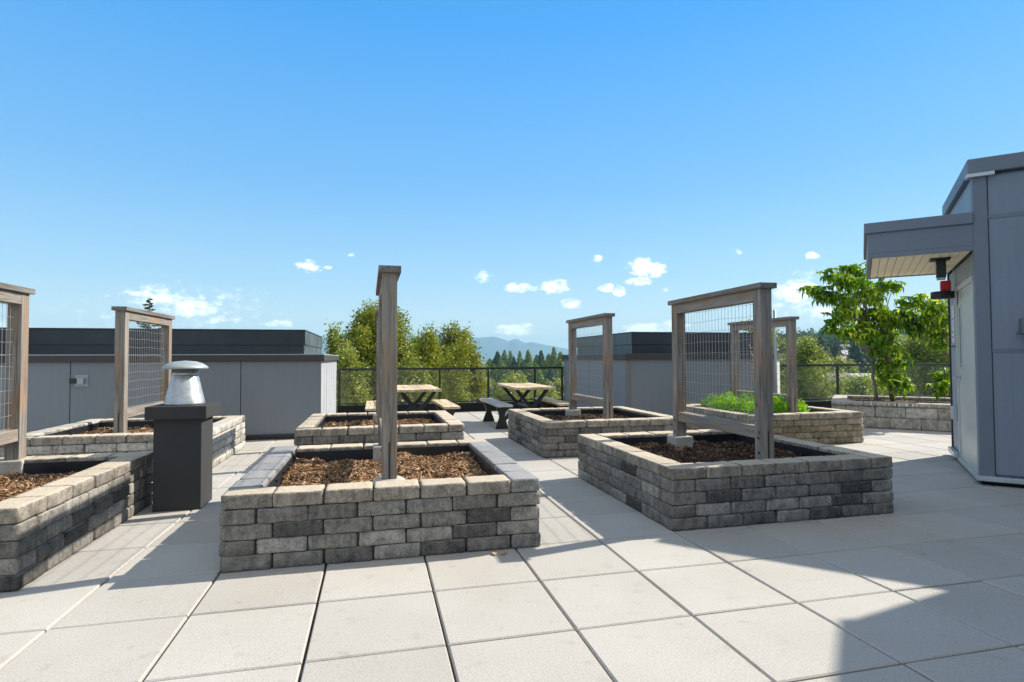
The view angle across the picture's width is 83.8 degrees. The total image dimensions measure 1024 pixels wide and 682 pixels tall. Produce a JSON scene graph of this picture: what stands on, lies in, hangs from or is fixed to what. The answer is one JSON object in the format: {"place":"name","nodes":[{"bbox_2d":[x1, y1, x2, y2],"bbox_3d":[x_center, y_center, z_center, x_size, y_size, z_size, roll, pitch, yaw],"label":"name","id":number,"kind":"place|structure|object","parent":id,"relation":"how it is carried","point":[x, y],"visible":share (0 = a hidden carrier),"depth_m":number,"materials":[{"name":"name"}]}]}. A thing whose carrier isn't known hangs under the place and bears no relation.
{"place":"outdoors","nodes":[
{"label":"outdoors","id":0,"kind":"place"},
{"bbox_2d":[321,336,567,362],"bbox_3d":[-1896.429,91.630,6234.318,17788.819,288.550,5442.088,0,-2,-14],"label":"mountain ridge","id":1,"kind":"structure","parent":0,"point":[491,347],"depth_m":5654.03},
{"bbox_2d":[0,411,1023,681],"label":"paving","id":2,"kind":"structure","parent":0,"point":[922,581],"depth_m":3.01,"materials":[{"name":"concrete"}]},
{"bbox_2d":[0,452,152,591],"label":"raised planter","id":3,"kind":"object","parent":2,"relation":"on","point":[56,510],"visible":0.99,"depth_m":3.87,"materials":[{"name":"stone"}]},
{"bbox_2d":[0,282,35,474],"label":"trellis","id":4,"kind":"object","parent":3,"relation":"on","point":[15,299],"visible":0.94,"depth_m":4.72,"materials":[{"name":"brown wood"}]},
{"bbox_2d":[0,415,244,472],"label":"raised planter","id":5,"kind":"object","parent":2,"relation":"on","point":[93,436],"visible":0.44,"depth_m":6.36,"materials":[{"name":"stone"}]},
{"bbox_2d":[111,306,174,432],"bbox_3d":[-4.623,0.447,7.199,0.240,1.635,1.622,0,-2,-13],"label":"trellis","id":6,"kind":"object","parent":5,"relation":"on","point":[123,410],"visible":0.84,"depth_m":6.67,"materials":[{"name":"brown wood"}]},
{"bbox_2d":[0,327,338,440],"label":"roof bulkhead","id":7,"kind":"object","parent":2,"relation":"on","point":[269,384],"visible":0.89,"depth_m":8.97,"materials":[{"name":"metal"}]},
{"bbox_2d":[144,361,220,511],"bbox_3d":[-2.882,0.807,5.023,0.470,1.270,0.470,0,-2,-14],"label":"roof chimney","id":8,"kind":"object","parent":2,"relation":"on","point":[183,414],"visible":1,"depth_m":4.86,"materials":[{"name":"black paint"}]},
{"bbox_2d":[365,401,375,411],"bbox_3d":[-2.507,1.375,10.364,0.284,0.452,1.800,0,-2,-14],"label":"bench","id":9,"kind":"object","parent":2,"relation":"on","point":[370,406],"visible":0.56,"depth_m":9.89,"materials":[{"name":"beige wood"}]},
{"bbox_2d":[219,439,539,572],"bbox_3d":[-1.015,1.192,4.619,2.013,0.468,2.014,0,-2,-14],"label":"raised planter","id":10,"kind":"object","parent":2,"relation":"on","point":[286,506],"visible":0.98,"depth_m":3.72,"materials":[{"name":"stone"}]},
{"bbox_2d":[373,265,404,484],"bbox_3d":[-1.039,0.332,4.720,0.240,1.676,1.622,0,-2,-14],"label":"trellis","id":11,"kind":"object","parent":10,"relation":"on","point":[385,447],"visible":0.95,"depth_m":4.01,"materials":[{"name":"brown wood"}]},
{"bbox_2d":[294,410,464,446],"bbox_3d":[-1.791,1.292,7.824,2.014,0.467,2.013,0,-2,-14],"label":"raised planter","id":12,"kind":"object","parent":2,"relation":"on","point":[331,429],"visible":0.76,"depth_m":7.01,"materials":[{"name":"stone"}]},
{"bbox_2d":[373,310,378,424],"bbox_3d":[-1.808,0.456,7.855,0.240,1.635,1.622,0,-2,-14],"label":"trellis","id":13,"kind":"object","parent":12,"relation":"on","point":[375,417],"visible":0.09,"depth_m":7.15,"materials":[{"name":"brown wood"}]},
{"bbox_2d":[397,385,441,411],"bbox_3d":[-1.774,1.224,10.483,0.734,0.757,1.820,0,-2,-15],"label":"picnic table","id":14,"kind":"object","parent":2,"relation":"on","point":[423,389],"visible":0.79,"depth_m":9.94,"materials":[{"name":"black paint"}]},
{"bbox_2d":[432,399,459,415],"bbox_3d":[-1.248,1.379,10.646,0.284,0.452,1.800,0,-2,-15],"label":"bench","id":15,"kind":"object","parent":2,"relation":"on","point":[449,407],"visible":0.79,"depth_m":10.25,"materials":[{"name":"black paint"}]},
{"bbox_2d":[479,398,512,428],"bbox_3d":[-0.328,1.385,10.970,0.284,0.452,1.800,0,-2,-14],"label":"bench","id":16,"kind":"object","parent":2,"relation":"on","point":[500,406],"visible":0.99,"depth_m":10.43,"materials":[{"name":"grey wood"}]},
{"bbox_2d":[492,551,506,554],"bbox_3d":[-0.085,1.384,3.720,0.094,0.011,0.069,-1,-2,13],"label":"fallen leaf","id":17,"kind":"object","parent":2,"relation":"on","point":[501,553],"visible":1,"depth_m":3.72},
{"bbox_2d":[497,383,555,419],"bbox_3d":[0.240,1.234,11.090,0.734,0.757,1.820,0,-2,-13],"label":"picnic table","id":18,"kind":"object","parent":2,"relation":"on","point":[527,387],"visible":0.84,"depth_m":10.61,"materials":[{"name":"brown wood"}]},
{"bbox_2d":[535,397,568,407],"bbox_3d":[0.809,1.387,11.202,0.284,0.452,1.800,0,-2,-12],"label":"bench","id":19,"kind":"object","parent":2,"relation":"on","point":[545,402],"visible":0.5,"depth_m":11.12,"materials":[{"name":"beige wood"}]},
{"bbox_2d":[508,406,672,457],"bbox_3d":[1.135,1.300,8.486,2.013,0.468,2.014,0,-2,-14],"label":"raised planter","id":20,"kind":"object","parent":2,"relation":"on","point":[548,432],"visible":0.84,"depth_m":7.62,"materials":[{"name":"stone"}]},
{"bbox_2d":[565,313,614,418],"bbox_3d":[1.142,0.462,8.461,0.240,1.635,1.622,0,-2,-14],"label":"trellis","id":21,"kind":"object","parent":20,"relation":"on","point":[604,320],"visible":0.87,"depth_m":8.24,"materials":[{"name":"brown wood"}]},
{"bbox_2d":[561,332,781,415],"bbox_3d":[3.576,0.764,13.008,3.880,1.785,3.800,0,-2,-14],"label":"roof bulkhead","id":22,"kind":"object","parent":2,"relation":"on","point":[642,370],"visible":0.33,"depth_m":11.21,"materials":[{"name":"grey"}]},
{"bbox_2d":[578,429,893,530],"bbox_3d":[1.913,1.204,5.404,2.014,0.470,2.015,0,-2,-14],"label":"raised planter","id":23,"kind":"object","parent":2,"relation":"on","point":[711,478],"visible":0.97,"depth_m":4.54,"materials":[{"name":"stone"}]},
{"bbox_2d":[667,282,776,459],"bbox_3d":[1.919,0.366,5.358,0.240,1.635,1.622,0,-2,-12],"label":"trellis","id":24,"kind":"object","parent":23,"relation":"on","point":[761,429],"visible":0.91,"depth_m":5.01,"materials":[{"name":"brown wood"}]},
{"bbox_2d":[773,310,776,392],"bbox_3d":[5.245,0.490,11.370,0.054,2.220,0.054,0,-2,-14],"label":"vent pole","id":25,"kind":"object","parent":2,"relation":"on","point":[775,356],"visible":0.66,"depth_m":11.36,"materials":[{"name":"grey metal"}]},
{"bbox_2d":[686,404,863,443],"bbox_3d":[4.038,1.311,9.247,2.012,0.468,2.014,0,-2,-14],"label":"raised planter","id":26,"kind":"object","parent":2,"relation":"on","point":[824,425],"visible":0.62,"depth_m":8.37,"materials":[{"name":"beige stone"}]},
{"bbox_2d":[700,391,809,413],"bbox_3d":[3.993,1.005,9.218,1.464,0.408,1.577,0,-2,-14],"label":"herb planting","id":27,"kind":"object","parent":26,"relation":"on","point":[779,405],"visible":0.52,"depth_m":8.99,"materials":[{"name":"green plant"}]},
{"bbox_2d":[727,316,798,412],"bbox_3d":[4.040,0.474,9.240,0.240,1.635,1.622,0,-2,-13],"label":"trellis","id":28,"kind":"object","parent":26,"relation":"on","point":[791,395],"visible":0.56,"depth_m":8.67,"materials":[{"name":"brown wood"}]},
{"bbox_2d":[798,397,948,407],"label":"parapet kerb","id":29,"kind":"structure","parent":2,"relation":"on","point":[825,404],"depth_m":12.60,"materials":[{"name":"concrete"}]},
{"bbox_2d":[780,363,949,399],"bbox_3d":[9.271,0.932,13.292,7.330,0.819,0.050,0,-2,-14],"label":"glass railing","id":30,"kind":"object","parent":29,"relation":"on","point":[837,374],"visible":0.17,"depth_m":12.82,"materials":[{"name":"black paint"}]},
{"bbox_2d":[831,395,950,431],"bbox_3d":[9.021,1.313,9.928,6.022,0.471,2.126,-1,-2,30],"label":"planter","id":31,"kind":"object","parent":2,"relation":"on","point":[918,413],"visible":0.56,"depth_m":10.09,"materials":[{"name":"stone"}]},
{"bbox_2d":[797,262,883,399],"bbox_3d":[6.820,-0.195,11.594,1.569,2.795,1.336,0,-2,-14],"label":"roof tree","id":32,"kind":"object","parent":31,"relation":"on","point":[854,277],"visible":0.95,"depth_m":11.36,"materials":[{"name":"green plant"}]},
{"bbox_2d":[859,278,915,400],"bbox_3d":[7.412,-0.049,11.325,0.993,2.494,1.453,-1,-2,24],"label":"roof tree","id":33,"kind":"object","parent":31,"relation":"on","point":[883,345],"visible":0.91,"depth_m":11.05,"materials":[{"name":"green plant"}]},
{"bbox_2d":[893,293,949,399],"bbox_3d":[8.117,-0.017,11.057,1.210,2.396,1.502,-2,-2,41],"label":"roof tree","id":34,"kind":"object","parent":31,"relation":"on","point":[933,313],"visible":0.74,"depth_m":10.82,"materials":[{"name":"green plant"}]},
{"bbox_2d":[863,151,1023,487],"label":"entrance building","id":35,"kind":"structure","parent":2,"relation":"on","point":[974,231],"depth_m":5.72,"materials":[{"name":"metal"}]},
{"bbox_2d":[929,257,950,279],"bbox_3d":[4.732,-0.793,6.310,0.180,0.236,0.160,-1,-2,31],"label":"security camera","id":36,"kind":"object","parent":35,"relation":"attached to","point":[940,268],"visible":1,"depth_m":6.26,"materials":[{"name":"black paint"}]},
{"bbox_2d":[930,288,956,304],"bbox_3d":[5.274,-0.532,6.979,0.257,0.200,0.240,-1,-2,31],"label":"wall lamp","id":37,"kind":"object","parent":35,"relation":"attached to","point":[938,295],"visible":0.97,"depth_m":6.89,"materials":[{"name":"black paint"}]},
{"bbox_2d":[940,280,950,290],"bbox_3d":[5.285,-0.669,6.960,0.100,0.128,0.108,-1,-2,31],"label":"alarm horn","id":38,"kind":"object","parent":37,"relation":"on","point":[945,285],"visible":0.85,"depth_m":6.92,"materials":[{"name":"plastic"}]},
{"bbox_2d":[951,304,954,342],"bbox_3d":[5.564,-0.216,7.203,0.008,0.480,0.180,-1,-2,31],"label":"notice sign","id":39,"kind":"object","parent":35,"relation":"attached to","point":[953,327],"visible":1,"depth_m":7.17,"materials":[{"name":"white plastic"}]},
{"bbox_2d":[950,405,957,420],"bbox_3d":[5.501,0.891,7.106,0.058,0.190,0.150,-1,-2,31],"label":"outlet box","id":40,"kind":"object","parent":35,"relation":"attached to","point":[954,412],"visible":1,"depth_m":7.06,"materials":[{"name":"metal"}]},
{"bbox_2d":[952,283,976,471],"bbox_3d":[5.058,0.390,6.383,0.102,1.992,1.225,-1,-2,31],"label":"door","id":41,"kind":"structure","parent":35,"relation":"in","point":[964,296],"depth_m":6.38,"materials":[{"name":"metal"}]},
{"bbox_2d":[1016,318,1023,333],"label":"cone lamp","id":42,"kind":"object","parent":35,"relation":"attached to","point":[1021,325],"visible":1,"depth_m":5.46,"materials":[{"name":"metal"}]},
{"bbox_2d":[0,0,1023,348],"label":"sky","id":43,"kind":"structure","parent":0,"point":[527,168],"materials":[{"name":"blue"}]},
{"bbox_3d":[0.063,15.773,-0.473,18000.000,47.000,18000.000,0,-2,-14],"label":"ground","id":44,"kind":"structure","parent":0,"visible":0},
{"bbox_2d":[137,297,160,328],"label":"spruce tree","id":45,"kind":"object","parent":44,"relation":"on","point":[150,305],"visible":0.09,"depth_m":32.01,"materials":[{"name":"green plant"}]},
{"bbox_2d":[322,321,348,403],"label":"deciduous tree","id":46,"kind":"object","parent":44,"relation":"on","point":[334,342],"visible":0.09,"depth_m":33.56,"materials":[{"name":"green plant"}]},
{"bbox_2d":[336,339,375,412],"bbox_3d":[-6.572,7.351,23.791,2.688,14.928,2.977,0,-2,-14],"label":"bush","id":47,"kind":"object","parent":44,"relation":"on","point":[353,389],"visible":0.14,"depth_m":23.65,"materials":[{"name":"green plant"}]},
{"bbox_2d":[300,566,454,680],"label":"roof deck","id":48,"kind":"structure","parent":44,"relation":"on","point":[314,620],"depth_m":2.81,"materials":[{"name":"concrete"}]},
{"bbox_2d":[336,298,422,410],"bbox_3d":[-6.894,5.951,29.825,6.080,16.553,5.997,0,-2,-14],"label":"deciduous tree","id":49,"kind":"object","parent":44,"relation":"on","point":[363,342],"visible":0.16,"depth_m":29.32,"materials":[{"name":"green plant"}]},
{"bbox_2d":[397,340,434,403],"bbox_3d":[-4.280,7.090,22.740,2.761,14.302,3.032,-1,-2,34],"label":"bush","id":50,"kind":"object","parent":44,"relation":"on","point":[412,377],"visible":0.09,"depth_m":22.75,"materials":[{"name":"green plant"}]},
{"bbox_2d":[400,321,454,400],"bbox_3d":[-4.293,6.593,27.806,3.269,15.155,3.457,0,-2,-14],"label":"deciduous tree","id":51,"kind":"object","parent":44,"relation":"on","point":[429,350],"visible":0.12,"depth_m":27.44,"materials":[{"name":"green plant"}]},
{"bbox_2d":[338,401,556,413],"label":"parapet kerb","id":52,"kind":"structure","parent":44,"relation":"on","point":[472,406],"depth_m":13.53,"materials":[{"name":"concrete"}]},
{"bbox_2d":[338,367,563,405],"bbox_3d":[-1.348,1.064,13.718,5.420,0.854,0.050,0,-2,-14],"label":"railing","id":53,"kind":"object","parent":52,"relation":"on","point":[439,369],"visible":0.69,"depth_m":13.75,"materials":[{"name":"black paint"}]},
{"bbox_2d":[431,334,476,411],"bbox_3d":[-2.597,7.212,24.762,3.030,15.182,3.258,0,-2,-14],"label":"bush","id":54,"kind":"object","parent":44,"relation":"on","point":[457,394],"visible":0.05,"depth_m":24.87,"materials":[{"name":"green plant"}]},
{"bbox_2d":[437,319,481,388],"bbox_3d":[-3.113,6.469,32.746,4.026,15.697,4.212,0,-2,-14],"label":"deciduous tree","id":55,"kind":"object","parent":44,"relation":"on","point":[449,337],"visible":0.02,"depth_m":32.93,"materials":[{"name":"green plant"}]},
{"bbox_2d":[458,338,497,411],"bbox_3d":[-2.063,7.347,28.855,2.414,15.030,2.546,1,-2,-42],"label":"bush","id":56,"kind":"object","parent":44,"relation":"on","point":[477,386],"visible":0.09,"depth_m":28.81,"materials":[{"name":"green plant"}]},
{"bbox_2d":[480,363,494,396],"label":"deciduous tree","id":57,"kind":"object","parent":44,"relation":"on","point":[490,385],"visible":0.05,"depth_m":228.31,"materials":[{"name":"green plant"}]},
{"bbox_2d":[483,358,491,369],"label":"conifer tree","id":58,"kind":"object","parent":44,"relation":"on","point":[489,362],"visible":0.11,"depth_m":358.36,"materials":[{"name":"green plant"}]},
{"bbox_2d":[485,363,498,395],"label":"conifer tree","id":59,"kind":"object","parent":44,"relation":"on","point":[493,374],"visible":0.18,"depth_m":248.67,"materials":[{"name":"green plant"}]},
{"bbox_2d":[489,380,501,397],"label":"conifer tree","id":60,"kind":"object","parent":44,"relation":"on","point":[494,389],"visible":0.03,"depth_m":203.39,"materials":[{"name":"green plant"}]},
{"bbox_2d":[492,351,502,370],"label":"conifer tree","id":61,"kind":"object","parent":44,"relation":"on","point":[497,357],"visible":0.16,"depth_m":299.00,"materials":[{"name":"green plant"}]},
{"bbox_2d":[496,358,503,377],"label":"conifer tree","id":62,"kind":"object","parent":44,"relation":"on","point":[500,363],"visible":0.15,"depth_m":279.14,"materials":[{"name":"green plant"}]},
{"bbox_2d":[497,365,504,379],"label":"conifer tree","id":63,"kind":"object","parent":44,"relation":"on","point":[500,373],"visible":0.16,"depth_m":248.27,"materials":[{"name":"green plant"}]},
{"bbox_2d":[501,350,507,369],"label":"conifer tree","id":64,"kind":"object","parent":44,"relation":"on","point":[504,358],"visible":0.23,"depth_m":338.82,"materials":[{"name":"green plant"}]},
{"bbox_2d":[500,369,513,380],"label":"conifer tree","id":65,"kind":"object","parent":44,"relation":"on","point":[507,372],"visible":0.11,"depth_m":238.81,"materials":[{"name":"green plant"}]},
{"bbox_2d":[506,351,512,369],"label":"conifer tree","id":66,"kind":"object","parent":44,"relation":"on","point":[510,355],"visible":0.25,"depth_m":319.37,"materials":[{"name":"green plant"}]},
{"bbox_2d":[489,370,532,401],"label":"bush","id":67,"kind":"object","parent":44,"relation":"on","point":[502,395],"visible":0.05,"depth_m":41.68,"materials":[{"name":"green plant"}]},
{"bbox_2d":[510,356,515,369],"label":"conifer tree","id":68,"kind":"object","parent":44,"relation":"on","point":[513,360],"visible":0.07,"depth_m":299.36,"materials":[{"name":"green plant"}]},
{"bbox_2d":[510,362,519,372],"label":"conifer tree","id":69,"kind":"object","parent":44,"relation":"on","point":[515,365],"visible":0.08,"depth_m":268.97,"materials":[{"name":"green plant"}]},
{"bbox_2d":[517,351,521,366],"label":"conifer tree","id":70,"kind":"object","parent":44,"relation":"on","point":[519,360],"visible":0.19,"depth_m":329.30,"materials":[{"name":"green plant"}]},
{"bbox_2d":[521,349,533,374],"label":"conifer tree","id":71,"kind":"object","parent":44,"relation":"on","point":[528,359],"visible":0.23,"depth_m":288.81,"materials":[{"name":"green plant"}]},
{"bbox_2d":[525,369,540,382],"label":"conifer tree","id":72,"kind":"object","parent":44,"relation":"on","point":[529,378],"visible":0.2,"depth_m":248.14,"materials":[{"name":"green plant"}]},
{"bbox_2d":[528,381,544,400],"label":"deciduous tree","id":73,"kind":"object","parent":44,"relation":"on","point":[531,393],"visible":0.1,"depth_m":156.67,"materials":[{"name":"green plant"}]},
{"bbox_2d":[532,363,544,377],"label":"conifer tree","id":74,"kind":"object","parent":44,"relation":"on","point":[538,371],"visible":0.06,"depth_m":258.99,"materials":[{"name":"green plant"}]},
{"bbox_2d":[536,373,543,383],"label":"conifer tree","id":75,"kind":"object","parent":44,"relation":"on","point":[539,378],"visible":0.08,"depth_m":223.90,"materials":[{"name":"green plant"}]},
{"bbox_2d":[536,350,544,371],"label":"conifer tree","id":76,"kind":"object","parent":44,"relation":"on","point":[541,356],"visible":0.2,"depth_m":319.04,"materials":[{"name":"green plant"}]},
{"bbox_2d":[541,360,548,376],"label":"conifer tree","id":77,"kind":"object","parent":44,"relation":"on","point":[544,372],"visible":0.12,"depth_m":278.65,"materials":[{"name":"green plant"}]},
{"bbox_2d":[541,378,550,385],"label":"conifer tree","id":78,"kind":"object","parent":44,"relation":"on","point":[545,381],"visible":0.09,"depth_m":198.90,"materials":[{"name":"green plant"}]},
{"bbox_2d":[545,353,550,365],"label":"conifer tree","id":79,"kind":"object","parent":44,"relation":"on","point":[547,358],"visible":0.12,"depth_m":338.62,"materials":[{"name":"green plant"}]},
{"bbox_2d":[544,369,556,381],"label":"conifer tree","id":80,"kind":"object","parent":44,"relation":"on","point":[551,374],"visible":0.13,"depth_m":238.74,"materials":[{"name":"green plant"}]},
{"bbox_2d":[538,383,563,400],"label":"bush","id":81,"kind":"object","parent":44,"relation":"on","point":[553,394],"visible":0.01,"depth_m":44.74,"materials":[{"name":"green plant"}]},
{"bbox_2d":[541,374,563,398],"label":"deciduous tree","id":82,"kind":"object","parent":44,"relation":"on","point":[556,384],"visible":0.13,"depth_m":148.37,"materials":[{"name":"green plant"}]},
{"bbox_2d":[548,347,558,366],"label":"conifer tree","id":83,"kind":"object","parent":44,"relation":"on","point":[553,358],"visible":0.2,"depth_m":309.07,"materials":[{"name":"green plant"}]},
{"bbox_2d":[552,369,558,380],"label":"conifer tree","id":84,"kind":"object","parent":44,"relation":"on","point":[556,372],"visible":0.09,"depth_m":253.91,"materials":[{"name":"green plant"}]},
{"bbox_2d":[553,358,563,373],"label":"conifer tree","id":85,"kind":"object","parent":44,"relation":"on","point":[559,362],"visible":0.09,"depth_m":278.81,"materials":[{"name":"green plant"}]},
{"bbox_2d":[398,331,929,375],"bbox_3d":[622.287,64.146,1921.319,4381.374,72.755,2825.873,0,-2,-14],"label":"woodland","id":86,"kind":"object","parent":44,"relation":"on","point":[816,335],"depth_m":435.78,"materials":[{"name":"green plant"}]},
{"bbox_2d":[745,318,785,350],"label":"deciduous tree","id":87,"kind":"object","parent":44,"relation":"on","point":[777,339],"visible":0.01,"depth_m":59.25,"materials":[{"name":"green plant"}]},
{"bbox_2d":[780,346,786,393],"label":"deciduous tree","id":88,"kind":"object","parent":44,"relation":"on","point":[782,371],"visible":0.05,"depth_m":47.16,"materials":[{"name":"green plant"}]},
{"bbox_2d":[777,337,800,361],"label":"deciduous tree","id":89,"kind":"object","parent":44,"relation":"on","point":[783,345],"visible":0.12,"depth_m":329.23,"materials":[{"name":"green plant"}]},
{"bbox_2d":[796,327,815,334],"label":"deciduous tree","id":90,"kind":"object","parent":44,"relation":"on","point":[809,332],"visible":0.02,"depth_m":548.55,"materials":[{"name":"green plant"}]},
{"bbox_2d":[798,333,829,356],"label":"deciduous tree","id":91,"kind":"object","parent":44,"relation":"on","point":[818,346],"visible":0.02,"depth_m":295.95,"materials":[{"name":"green plant"}]},
{"bbox_2d":[780,333,851,400],"bbox_3d":[21.076,7.169,39.829,5.923,16.030,5.911,0,-2,-14],"label":"deciduous tree","id":92,"kind":"object","parent":44,"relation":"on","point":[813,382],"visible":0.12,"depth_m":39.42,"materials":[{"name":"green plant"}]},
{"bbox_2d":[816,336,830,356],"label":"conifer tree","id":93,"kind":"object","parent":44,"relation":"on","point":[823,343],"visible":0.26,"depth_m":318.83,"materials":[{"name":"green plant"}]},
{"bbox_2d":[820,335,845,358],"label":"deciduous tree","id":94,"kind":"object","parent":44,"relation":"on","point":[831,342],"visible":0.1,"depth_m":336.59,"materials":[{"name":"green plant"}]},
{"bbox_2d":[830,343,840,361],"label":"conifer tree","id":95,"kind":"object","parent":44,"relation":"on","point":[835,349],"visible":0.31,"depth_m":249.48,"materials":[{"name":"green plant"}]},
{"bbox_2d":[823,373,851,385],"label":"house","id":96,"kind":"structure","parent":44,"relation":"on","point":[832,374],"depth_m":162.58,"materials":[{"name":"grey"}]},
{"bbox_2d":[824,355,860,372],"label":"deciduous tree","id":97,"kind":"object","parent":44,"relation":"on","point":[849,369],"visible":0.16,"depth_m":197.58,"materials":[{"name":"green plant"}]},
{"bbox_2d":[827,371,878,395],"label":"deciduous tree","id":98,"kind":"object","parent":44,"relation":"on","point":[860,385],"visible":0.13,"depth_m":74.09,"materials":[{"name":"green plant"}]},
{"bbox_2d":[843,339,867,359],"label":"deciduous tree","id":99,"kind":"object","parent":44,"relation":"on","point":[848,348],"visible":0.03,"depth_m":330.53,"materials":[{"name":"green plant"}]},
{"bbox_2d":[845,342,868,372],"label":"conifer tree","id":100,"kind":"object","parent":44,"relation":"on","point":[859,355],"visible":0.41,"depth_m":238.21,"materials":[{"name":"green plant"}]},
{"bbox_2d":[849,373,876,380],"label":"house","id":101,"kind":"structure","parent":44,"relation":"on","point":[852,374],"depth_m":168.95,"materials":[{"name":"grey"}]},
{"bbox_2d":[863,366,875,374],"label":"conifer tree","id":102,"kind":"object","parent":44,"relation":"on","point":[869,368],"visible":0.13,"depth_m":189.36,"materials":[{"name":"green plant"}]},
{"bbox_2d":[863,346,876,367],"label":"conifer tree","id":103,"kind":"object","parent":44,"relation":"on","point":[868,360],"visible":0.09,"depth_m":298.97,"materials":[{"name":"green plant"}]},
{"bbox_2d":[866,368,907,395],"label":"deciduous tree","id":104,"kind":"object","parent":44,"relation":"on","point":[880,392],"visible":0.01,"depth_m":60.09,"materials":[{"name":"green plant"}]},
{"bbox_2d":[895,334,916,344],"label":"deciduous tree","id":105,"kind":"object","parent":44,"relation":"on","point":[902,336],"visible":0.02,"depth_m":339.44,"materials":[{"name":"green plant"}]},
{"bbox_2d":[883,333,948,396],"bbox_3d":[25.947,6.762,35.957,5.462,16.332,5.499,0,-2,-14],"label":"deciduous tree","id":106,"kind":"object","parent":44,"relation":"on","point":[920,377],"visible":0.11,"depth_m":35.38,"materials":[{"name":"green plant"}]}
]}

